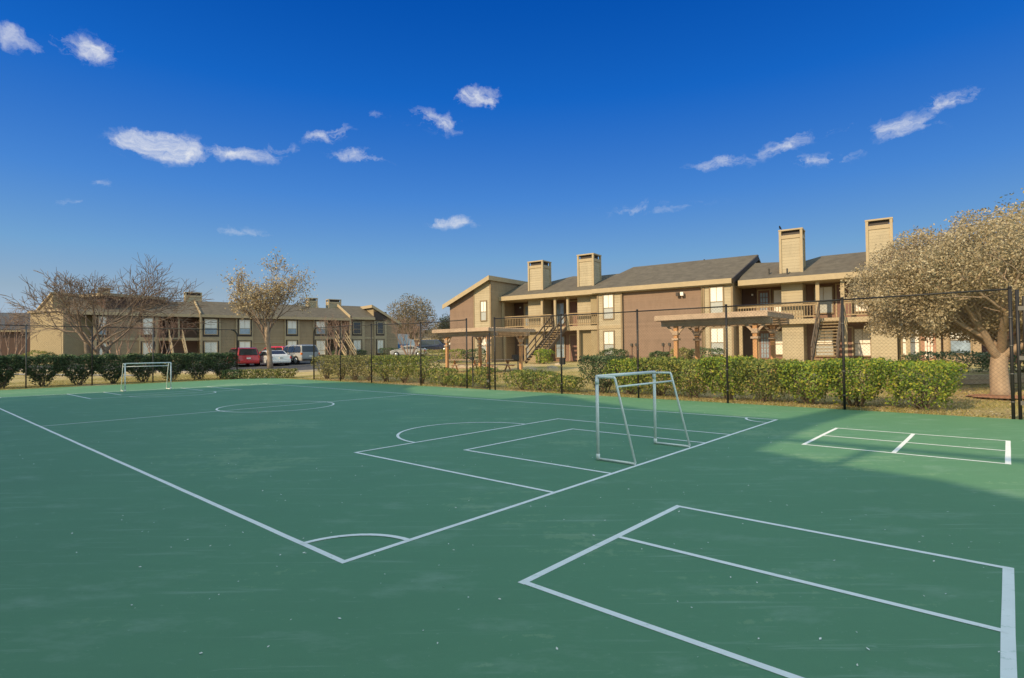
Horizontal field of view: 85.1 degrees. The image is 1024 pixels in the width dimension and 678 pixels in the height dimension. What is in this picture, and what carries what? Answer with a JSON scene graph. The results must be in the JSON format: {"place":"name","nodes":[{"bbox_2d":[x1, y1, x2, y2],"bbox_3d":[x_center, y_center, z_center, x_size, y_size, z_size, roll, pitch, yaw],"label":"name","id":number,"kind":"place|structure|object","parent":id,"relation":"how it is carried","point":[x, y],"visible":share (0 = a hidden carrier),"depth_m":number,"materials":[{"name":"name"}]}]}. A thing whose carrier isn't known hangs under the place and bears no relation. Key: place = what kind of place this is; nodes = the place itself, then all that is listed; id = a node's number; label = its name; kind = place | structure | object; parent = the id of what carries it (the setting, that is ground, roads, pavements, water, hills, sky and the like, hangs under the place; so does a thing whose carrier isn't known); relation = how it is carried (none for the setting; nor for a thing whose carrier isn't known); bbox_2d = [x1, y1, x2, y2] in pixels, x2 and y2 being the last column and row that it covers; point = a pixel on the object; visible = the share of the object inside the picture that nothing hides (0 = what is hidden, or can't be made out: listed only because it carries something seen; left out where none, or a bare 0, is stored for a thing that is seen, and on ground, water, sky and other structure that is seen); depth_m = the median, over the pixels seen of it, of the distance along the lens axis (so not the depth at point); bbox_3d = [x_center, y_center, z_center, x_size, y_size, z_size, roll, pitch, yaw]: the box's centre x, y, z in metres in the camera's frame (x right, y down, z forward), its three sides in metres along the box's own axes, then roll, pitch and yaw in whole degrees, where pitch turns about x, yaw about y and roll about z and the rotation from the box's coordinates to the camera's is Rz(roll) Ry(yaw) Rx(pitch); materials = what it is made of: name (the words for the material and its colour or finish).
{"place":"outdoors","nodes":[
{"label":"outdoors","id":0,"kind":"place"},
{"bbox_2d":[9,354,449,370],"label":"parking lot","id":1,"kind":"structure","parent":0,"point":[303,365],"depth_m":49.33,"materials":[{"name":"asphalt"}]},
{"bbox_2d":[225,348,259,366],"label":"parked minivan","id":2,"kind":"object","parent":1,"relation":"on","point":[248,356],"visible":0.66,"depth_m":49.81,"materials":[{"name":"red paint"}]},
{"bbox_2d":[258,350,291,365],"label":"parked sedan","id":3,"kind":"object","parent":1,"relation":"on","point":[280,356],"visible":0.65,"depth_m":50.18,"materials":[{"name":"white paint"}]},
{"bbox_2d":[278,345,319,364],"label":"parked suv","id":4,"kind":"object","parent":1,"relation":"on","point":[298,353],"visible":0.59,"depth_m":51.62,"materials":[{"name":"silver metal"}]},
{"bbox_2d":[390,345,427,355],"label":"parked sedan","id":5,"kind":"object","parent":1,"relation":"on","point":[399,350],"visible":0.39,"depth_m":70.66,"materials":[{"name":"silver metal"}]},
{"bbox_2d":[419,340,449,351],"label":"parked suv","id":6,"kind":"object","parent":1,"relation":"on","point":[434,344],"visible":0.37,"depth_m":81.09,"materials":[{"name":"grey paint"}]},
{"bbox_2d":[0,378,1023,677],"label":"sport court","id":7,"kind":"object","parent":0,"point":[66,610],"visible":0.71,"depth_m":4.79,"materials":[{"name":"paint"}]},
{"bbox_2d":[121,362,171,391],"bbox_3d":[-16.138,1.647,24.621,0.643,1.218,1.795,-2,-1,42],"label":"soccer goal","id":8,"kind":"object","parent":7,"relation":"on","point":[124,366],"visible":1,"depth_m":24.26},
{"bbox_2d":[313,318,467,387],"bbox_3d":[-6.684,0.713,27.861,13.081,3.100,0.080,-2,-1,43],"label":"chain link fence","id":9,"kind":"object","parent":7,"relation":"on","point":[420,364],"visible":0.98,"depth_m":27.25,"materials":[{"name":"metal"}]},
{"bbox_2d":[470,333,490,389],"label":"fence gate","id":10,"kind":"structure","parent":7,"relation":"on","point":[488,378],"depth_m":22.63,"materials":[{"name":"metal"}]},
{"bbox_2d":[0,384,1016,677],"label":"court lines","id":11,"kind":"object","parent":7,"relation":"on","point":[1008,662],"visible":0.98,"depth_m":4.39,"materials":[{"name":"paint"}]},
{"bbox_2d":[22,403,999,665],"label":"fallen scraps","id":12,"kind":"object","parent":7,"relation":"on","point":[594,535],"visible":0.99,"depth_m":4.58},
{"bbox_2d":[595,371,690,464],"bbox_3d":[2.028,1.125,8.477,0.643,1.218,1.795,-2,-1,42],"label":"soccer goal","id":13,"kind":"object","parent":7,"relation":"on","point":[613,376],"visible":1,"depth_m":8.16,"materials":[{"name":"metal"}]},
{"bbox_2d":[494,286,1015,418],"bbox_3d":[4.980,0.435,17.113,15.500,2.970,0.078,-2,-1,43],"label":"chain link fence","id":14,"kind":"object","parent":7,"relation":"on","point":[1010,347],"visible":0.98,"depth_m":14.60,"materials":[{"name":"metal"}]},
{"bbox_2d":[1015,289,1023,419],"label":"fence gate","id":15,"kind":"structure","parent":14,"relation":"attached to","point":[1018,308],"depth_m":11.79,"materials":[{"name":"metal"}]},
{"bbox_2d":[0,351,1023,419],"bbox_3d":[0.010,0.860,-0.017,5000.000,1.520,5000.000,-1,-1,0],"label":"lawn ground","id":16,"kind":"structure","parent":0,"point":[567,364],"depth_m":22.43,"materials":[{"name":"plant"}]},
{"bbox_2d":[0,354,24,388],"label":"hedge shrub","id":17,"kind":"object","parent":16,"relation":"on","point":[8,375],"visible":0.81,"depth_m":27.42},
{"bbox_2d":[0,313,29,355],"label":"apartment building","id":18,"kind":"structure","parent":16,"relation":"on","point":[11,344],"depth_m":68.08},
{"bbox_2d":[0,305,36,365],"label":"crape myrtle","id":19,"kind":"object","parent":16,"relation":"on","point":[18,328],"visible":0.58,"depth_m":50.32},
{"bbox_2d":[14,353,70,386],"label":"hedge shrub","id":20,"kind":"object","parent":16,"relation":"on","point":[38,361],"visible":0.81,"depth_m":28.44,"materials":[{"name":"plant"}]},
{"bbox_2d":[49,353,104,384],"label":"hedge shrub","id":21,"kind":"object","parent":16,"relation":"on","point":[80,370],"visible":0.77,"depth_m":29.55,"materials":[{"name":"plant"}]},
{"bbox_2d":[27,292,166,364],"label":"apartment block","id":22,"kind":"structure","parent":16,"relation":"on","point":[45,345],"depth_m":56.37,"materials":[{"name":"beige brick"}]},
{"bbox_2d":[85,353,137,383],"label":"hedge shrub","id":23,"kind":"object","parent":16,"relation":"on","point":[115,365],"visible":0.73,"depth_m":30.65,"materials":[{"name":"plant"}]},
{"bbox_2d":[0,252,223,368],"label":"bare tree","id":24,"kind":"object","parent":16,"relation":"on","point":[73,301],"visible":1,"depth_m":43.77,"materials":[{"name":"brown plant"}]},
{"bbox_2d":[0,324,237,387],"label":"chain link fence","id":25,"kind":"object","parent":16,"relation":"on","point":[92,347],"visible":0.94,"depth_m":29.97,"materials":[{"name":"metal"}]},
{"bbox_2d":[97,317,149,363],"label":"crape myrtle","id":26,"kind":"object","parent":16,"relation":"on","point":[115,329],"visible":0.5,"depth_m":52.91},
{"bbox_2d":[121,353,164,381],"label":"hedge shrub","id":27,"kind":"object","parent":16,"relation":"on","point":[140,369],"visible":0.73,"depth_m":31.73,"materials":[{"name":"plant"}]},
{"bbox_2d":[132,311,196,353],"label":"crape myrtle","id":28,"kind":"object","parent":16,"relation":"on","point":[156,333],"visible":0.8,"depth_m":52.32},
{"bbox_2d":[148,353,192,380],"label":"hedge shrub","id":29,"kind":"object","parent":16,"relation":"on","point":[175,366],"visible":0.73,"depth_m":32.85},
{"bbox_2d":[178,352,219,378],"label":"hedge shrub","id":30,"kind":"object","parent":16,"relation":"on","point":[202,370],"visible":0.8,"depth_m":33.89,"materials":[{"name":"plant"}]},
{"bbox_2d":[202,352,239,378],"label":"hedge shrub","id":31,"kind":"object","parent":16,"relation":"on","point":[218,365],"visible":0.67,"depth_m":34.90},
{"bbox_2d":[220,368,245,378],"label":"hedge","id":32,"kind":"object","parent":16,"relation":"on","point":[234,375],"visible":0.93,"depth_m":34.04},
{"bbox_2d":[68,288,400,363],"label":"apartment building","id":33,"kind":"structure","parent":16,"relation":"on","point":[289,328],"depth_m":65.47,"materials":[{"name":"beige"}]},
{"bbox_2d":[162,319,173,337],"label":"door","id":34,"kind":"structure","parent":33,"relation":"in","point":[163,324],"depth_m":61.94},
{"bbox_2d":[204,318,217,334],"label":"window","id":35,"kind":"structure","parent":33,"relation":"in","point":[208,332],"depth_m":62.47,"materials":[{"name":"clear glass"}]},
{"bbox_2d":[204,341,217,352],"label":"window","id":36,"kind":"structure","parent":33,"relation":"in","point":[214,348],"depth_m":62.44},
{"bbox_2d":[239,319,250,334],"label":"window","id":37,"kind":"structure","parent":33,"relation":"in","point":[244,324],"depth_m":64.63,"materials":[{"name":"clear glass"}]},
{"bbox_2d":[287,320,296,333],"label":"window","id":38,"kind":"structure","parent":33,"relation":"in","point":[291,324],"depth_m":67.85,"materials":[{"name":"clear glass"}]},
{"bbox_2d":[316,340,325,354],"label":"window","id":39,"kind":"structure","parent":33,"relation":"in","point":[318,347],"depth_m":69.98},
{"bbox_2d":[3,360,470,372],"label":"kerb","id":40,"kind":"structure","parent":16,"relation":"on","point":[281,372],"depth_m":42.22,"materials":[{"name":"concrete"}]},
{"bbox_2d":[239,368,260,378],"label":"hedge","id":41,"kind":"object","parent":16,"relation":"on","point":[251,373],"visible":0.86,"depth_m":34.35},
{"bbox_2d":[257,368,279,377],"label":"hedge","id":42,"kind":"object","parent":16,"relation":"on","point":[267,373],"visible":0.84,"depth_m":34.52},
{"bbox_2d":[220,247,323,367],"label":"leafy tree","id":43,"kind":"object","parent":16,"relation":"on","point":[278,291],"visible":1,"depth_m":46.49,"materials":[{"name":"beige plant"}]},
{"bbox_2d":[274,368,297,377],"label":"hedge","id":44,"kind":"object","parent":16,"relation":"on","point":[288,373],"visible":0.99,"depth_m":34.52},
{"bbox_2d":[311,354,339,378],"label":"hedge shrub","id":45,"kind":"object","parent":16,"relation":"on","point":[324,366],"visible":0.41,"depth_m":33.05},
{"bbox_2d":[314,316,355,354],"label":"crape myrtle","id":46,"kind":"object","parent":16,"relation":"on","point":[344,338],"visible":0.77,"depth_m":61.64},
{"bbox_2d":[323,354,352,379],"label":"hedge shrub","id":47,"kind":"object","parent":16,"relation":"on","point":[330,364],"visible":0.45,"depth_m":32.10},
{"bbox_2d":[335,354,368,380],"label":"hedge shrub","id":48,"kind":"object","parent":16,"relation":"on","point":[353,367],"visible":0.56,"depth_m":31.06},
{"bbox_2d":[350,355,389,380],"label":"hedge shrub","id":49,"kind":"object","parent":16,"relation":"on","point":[368,373],"visible":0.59,"depth_m":30.00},
{"bbox_2d":[367,354,403,381],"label":"hedge shrub","id":50,"kind":"object","parent":16,"relation":"on","point":[378,371],"visible":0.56,"depth_m":28.92,"materials":[{"name":"green plant"}]},
{"bbox_2d":[386,354,422,382],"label":"hedge shrub","id":51,"kind":"object","parent":16,"relation":"on","point":[401,372],"visible":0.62,"depth_m":27.96,"materials":[{"name":"green plant"}]},
{"bbox_2d":[385,316,432,355],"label":"crape myrtle","id":52,"kind":"object","parent":16,"relation":"on","point":[399,330],"visible":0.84,"depth_m":67.17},
{"bbox_2d":[384,293,438,342],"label":"tree","id":53,"kind":"object","parent":16,"relation":"on","point":[415,309],"visible":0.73,"depth_m":91.07,"materials":[{"name":"grey plant"}]},
{"bbox_2d":[400,355,443,383],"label":"hedge shrub","id":54,"kind":"object","parent":16,"relation":"on","point":[414,360],"visible":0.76,"depth_m":26.94,"materials":[{"name":"green plant"}]},
{"bbox_2d":[426,366,458,385],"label":"shrub","id":55,"kind":"object","parent":16,"relation":"on","point":[442,373],"visible":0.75,"depth_m":25.46,"materials":[{"name":"green plant"}]},
{"bbox_2d":[438,313,449,340],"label":"tree","id":56,"kind":"object","parent":16,"relation":"on","point":[441,324],"visible":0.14,"depth_m":97.12,"materials":[{"name":"grey plant"}]},
{"bbox_2d":[438,349,467,362],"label":"bush","id":57,"kind":"object","parent":16,"relation":"on","point":[450,351],"visible":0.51,"depth_m":44.71,"materials":[{"name":"green plant"}]},
{"bbox_2d":[444,373,474,386],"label":"shrub","id":58,"kind":"object","parent":16,"relation":"on","point":[453,377],"visible":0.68,"depth_m":24.64,"materials":[{"name":"green plant"}]},
{"bbox_2d":[461,348,491,362],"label":"bush","id":59,"kind":"object","parent":16,"relation":"on","point":[474,355],"visible":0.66,"depth_m":43.38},
{"bbox_2d":[464,366,500,386],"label":"shrub","id":60,"kind":"object","parent":16,"relation":"on","point":[482,383],"visible":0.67,"depth_m":23.73,"materials":[{"name":"green plant"}]},
{"bbox_2d":[432,327,535,375],"bbox_3d":[-1.566,0.919,31.128,4.400,2.940,3.790,-2,-1,42],"label":"pergola","id":61,"kind":"object","parent":16,"relation":"on","point":[476,333],"visible":0.77,"depth_m":30.78,"materials":[{"name":"brown wood"}]},
{"bbox_2d":[501,369,541,389],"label":"shrub","id":62,"kind":"object","parent":16,"relation":"on","point":[518,373],"visible":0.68,"depth_m":22.22,"materials":[{"name":"green plant"}]},
{"bbox_2d":[521,369,560,390],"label":"shrub","id":63,"kind":"object","parent":16,"relation":"on","point":[549,373],"visible":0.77,"depth_m":21.52,"materials":[{"name":"green plant"}]},
{"bbox_2d":[534,348,554,363],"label":"bush","id":64,"kind":"object","parent":16,"relation":"on","point":[544,353],"visible":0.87,"depth_m":38.80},
{"bbox_2d":[545,375,589,391],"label":"shrub","id":65,"kind":"object","parent":16,"relation":"on","point":[575,382],"visible":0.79,"depth_m":20.65,"materials":[{"name":"green plant"}]},
{"bbox_2d":[577,354,631,392],"bbox_3d":[3.328,1.267,20.172,1.570,1.489,1.756,-2,-1,42],"label":"hedge shrub","id":66,"kind":"object","parent":16,"relation":"on","point":[595,369],"visible":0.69,"depth_m":19.92,"materials":[{"name":"plant"}]},
{"bbox_2d":[596,348,628,362],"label":"bush","id":67,"kind":"object","parent":16,"relation":"on","point":[615,351],"visible":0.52,"depth_m":39.67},
{"bbox_2d":[602,358,655,393],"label":"hedge shrub","id":68,"kind":"object","parent":16,"relation":"on","point":[627,362],"visible":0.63,"depth_m":19.06,"materials":[{"name":"plant"}]},
{"bbox_2d":[632,355,686,395],"bbox_3d":[4.970,1.245,18.655,1.561,1.439,1.774,-2,-1,42],"label":"hedge shrub","id":69,"kind":"object","parent":16,"relation":"on","point":[659,364],"visible":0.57,"depth_m":18.36,"materials":[{"name":"green plant"}]},
{"bbox_2d":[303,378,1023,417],"bbox_3d":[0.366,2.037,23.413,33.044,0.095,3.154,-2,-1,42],"label":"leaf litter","id":70,"kind":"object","parent":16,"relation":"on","point":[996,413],"visible":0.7,"depth_m":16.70,"materials":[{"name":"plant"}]},
{"bbox_2d":[670,347,693,359],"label":"bush","id":71,"kind":"object","parent":16,"relation":"on","point":[682,349],"visible":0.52,"depth_m":35.63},
{"bbox_2d":[661,357,720,397],"bbox_3d":[5.769,1.255,17.835,1.537,1.370,1.732,-2,-1,42],"label":"hedge shrub","id":72,"kind":"object","parent":16,"relation":"on","point":[694,386],"visible":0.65,"depth_m":17.65,"materials":[{"name":"green plant"}]},
{"bbox_2d":[684,347,723,358],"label":"bush","id":73,"kind":"object","parent":16,"relation":"on","point":[721,351],"visible":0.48,"depth_m":35.11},
{"bbox_2d":[442,217,985,363],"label":"apartment building","id":74,"kind":"structure","parent":16,"relation":"on","point":[793,274],"depth_m":38.23,"materials":[{"name":"brown"}]},
{"bbox_2d":[480,300,486,320],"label":"window","id":75,"kind":"structure","parent":74,"relation":"in","point":[483,304],"depth_m":45.87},
{"bbox_2d":[555,336,565,357],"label":"window","id":76,"kind":"structure","parent":74,"relation":"in","point":[557,345],"depth_m":45.42,"materials":[{"name":"clear glass"}]},
{"bbox_2d":[557,302,564,324],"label":"window","id":77,"kind":"structure","parent":74,"relation":"in","point":[560,306],"depth_m":45.53,"materials":[{"name":"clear glass"}]},
{"bbox_2d":[569,334,576,360],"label":"door","id":78,"kind":"structure","parent":74,"relation":"in","point":[571,337],"depth_m":44.82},
{"bbox_2d":[569,300,577,325],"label":"door","id":79,"kind":"structure","parent":74,"relation":"in","point":[573,304],"depth_m":44.84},
{"bbox_2d":[602,293,613,319],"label":"window","id":80,"kind":"structure","parent":74,"relation":"in","point":[607,299],"depth_m":40.93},
{"bbox_2d":[603,330,614,355],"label":"window","id":81,"kind":"structure","parent":74,"relation":"in","point":[605,334],"depth_m":40.90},
{"bbox_2d":[709,285,723,312],"bbox_3d":[13.388,-2.532,36.496,0.930,1.900,0.115,-1,-1,35],"label":"window","id":82,"kind":"structure","parent":74,"relation":"in","point":[716,293],"depth_m":36.48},
{"bbox_2d":[710,327,724,354],"bbox_3d":[13.419,0.143,36.445,0.930,1.850,0.115,-1,-1,35],"label":"window","id":83,"kind":"structure","parent":74,"relation":"in","point":[713,340],"depth_m":36.44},
{"bbox_2d":[757,289,770,310],"bbox_3d":[16.793,-2.269,37.140,0.840,2.070,0.090,-1,-1,35],"label":"door","id":84,"kind":"structure","parent":74,"relation":"in","point":[764,295],"depth_m":37.12,"materials":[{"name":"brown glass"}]},
{"bbox_2d":[758,330,770,358],"bbox_3d":[16.824,0.430,37.089,0.840,2.070,0.090,-1,-1,35],"label":"door","id":85,"kind":"structure","parent":74,"relation":"in","point":[765,333],"depth_m":37.09,"materials":[{"name":"clear glass"}]},
{"bbox_2d":[772,289,781,311],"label":"window","id":86,"kind":"structure","parent":74,"relation":"in","point":[776,293],"depth_m":36.71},
{"bbox_2d":[775,330,782,354],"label":"window","id":87,"kind":"structure","parent":74,"relation":"in","point":[778,344],"depth_m":36.58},
{"bbox_2d":[813,285,833,313],"bbox_3d":[19.633,-2.456,35.142,1.100,1.750,0.115,-1,-1,35],"label":"window","id":88,"kind":"structure","parent":74,"relation":"in","point":[826,292],"depth_m":35.05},
{"bbox_2d":[815,329,834,356],"bbox_3d":[19.665,0.244,35.091,1.100,1.750,0.115,-1,-1,35],"label":"window","id":89,"kind":"structure","parent":74,"relation":"in","point":[820,348],"depth_m":35.06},
{"bbox_2d":[835,283,852,316],"bbox_3d":[20.535,-2.388,34.511,0.890,2.120,0.090,-1,-1,35],"label":"door","id":90,"kind":"structure","parent":74,"relation":"in","point":[837,293],"depth_m":34.63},
{"bbox_2d":[836,327,853,358],"bbox_3d":[20.566,0.311,34.459,0.890,2.120,0.090,-1,-1,35],"label":"door","id":91,"kind":"structure","parent":74,"relation":"in","point":[850,336],"depth_m":34.31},
{"bbox_2d":[852,284,869,312],"bbox_3d":[21.290,-2.497,33.978,0.950,1.750,0.115,-1,-1,35],"label":"window","id":92,"kind":"structure","parent":74,"relation":"in","point":[857,308],"depth_m":34.07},
{"bbox_2d":[853,328,870,356],"bbox_3d":[21.321,0.202,33.927,0.950,1.750,0.115,-1,-1,35],"label":"window","id":93,"kind":"structure","parent":74,"relation":"in","point":[864,353],"depth_m":33.96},
{"bbox_2d":[901,330,920,355],"bbox_3d":[22.769,0.120,31.858,0.900,1.700,0.115,-1,-1,35],"label":"window","id":94,"kind":"structure","parent":74,"relation":"in","point":[903,341],"depth_m":31.81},
{"bbox_2d":[920,334,935,359],"bbox_3d":[23.437,0.218,31.372,0.740,2.120,0.120,-1,-1,35],"label":"door","id":95,"kind":"structure","parent":74,"relation":"in","point":[925,345],"depth_m":31.37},
{"bbox_2d":[949,335,971,353],"bbox_3d":[24.011,-0.032,29.874,0.980,1.700,0.115,-1,-1,35],"label":"window","id":96,"kind":"structure","parent":74,"relation":"in","point":[957,345],"depth_m":29.89,"materials":[{"name":"clear glass"}]},
{"bbox_2d":[654,310,793,385],"bbox_3d":[8.094,0.608,21.266,4.150,3.060,3.140,-2,-1,42],"label":"pergola","id":97,"kind":"object","parent":16,"relation":"on","point":[700,321],"visible":0.83,"depth_m":20.68,"materials":[{"name":"brown wood"}]},
{"bbox_2d":[692,355,755,399],"bbox_3d":[6.606,1.194,17.083,1.580,1.436,1.718,-2,-1,42],"label":"hedge shrub","id":98,"kind":"object","parent":16,"relation":"on","point":[719,362],"visible":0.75,"depth_m":16.87,"materials":[{"name":"plant"}]},
{"bbox_2d":[730,357,799,401],"bbox_3d":[7.445,1.211,16.346,1.626,1.356,1.799,-2,-1,42],"label":"hedge shrub","id":99,"kind":"object","parent":16,"relation":"on","point":[761,370],"visible":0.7,"depth_m":16.07,"materials":[{"name":"green plant"}]},
{"bbox_2d":[775,359,839,403],"bbox_3d":[8.312,1.216,15.607,1.576,1.305,1.742,-2,-1,42],"label":"hedge shrub","id":100,"kind":"object","parent":16,"relation":"on","point":[797,379],"visible":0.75,"depth_m":15.27,"materials":[{"name":"plant"}]},
{"bbox_2d":[816,356,890,406],"bbox_3d":[9.107,1.142,14.814,1.613,1.400,1.813,-2,-1,42],"label":"hedge shrub","id":101,"kind":"object","parent":16,"relation":"on","point":[868,388],"visible":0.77,"depth_m":14.53,"materials":[{"name":"plant"}]},
{"bbox_2d":[870,359,969,409],"bbox_3d":[10.198,1.153,13.924,1.905,1.325,2.371,-2,-1,42],"label":"hedge shrub","id":102,"kind":"object","parent":16,"relation":"on","point":[903,381],"visible":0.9,"depth_m":13.61,"materials":[{"name":"plant"}]},
{"bbox_2d":[839,202,1023,398],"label":"shade tree","id":103,"kind":"object","parent":16,"relation":"on","point":[944,264],"visible":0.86,"depth_m":15.56,"materials":[{"name":"beige plant"}]},
{"bbox_2d":[900,349,990,371],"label":"bush","id":104,"kind":"object","parent":16,"relation":"on","point":[953,353],"visible":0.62,"depth_m":21.91,"materials":[{"name":"plant"}]},
{"bbox_2d":[958,373,1023,383],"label":"timber edging","id":105,"kind":"object","parent":16,"relation":"on","point":[979,379],"visible":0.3,"depth_m":18.43,"materials":[{"name":"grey wood"}]},
{"bbox_2d":[965,394,1023,398],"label":"mulch ring","id":106,"kind":"object","parent":16,"relation":"on","point":[996,396],"visible":0.67,"depth_m":15.52,"materials":[{"name":"red soil"}]},
{"bbox_2d":[972,349,1023,372],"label":"bush","id":107,"kind":"object","parent":16,"relation":"on","point":[1022,367],"visible":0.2,"depth_m":21.27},
{"bbox_2d":[985,188,1023,279],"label":"tall tree","id":108,"kind":"object","parent":16,"relation":"on","point":[1008,206],"visible":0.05,"depth_m":18.90,"materials":[{"name":"beige plant"}]},
{"bbox_2d":[0,0,1023,329],"label":"sky","id":109,"kind":"structure","parent":0,"point":[389,150],"materials":[{"name":"blue"}]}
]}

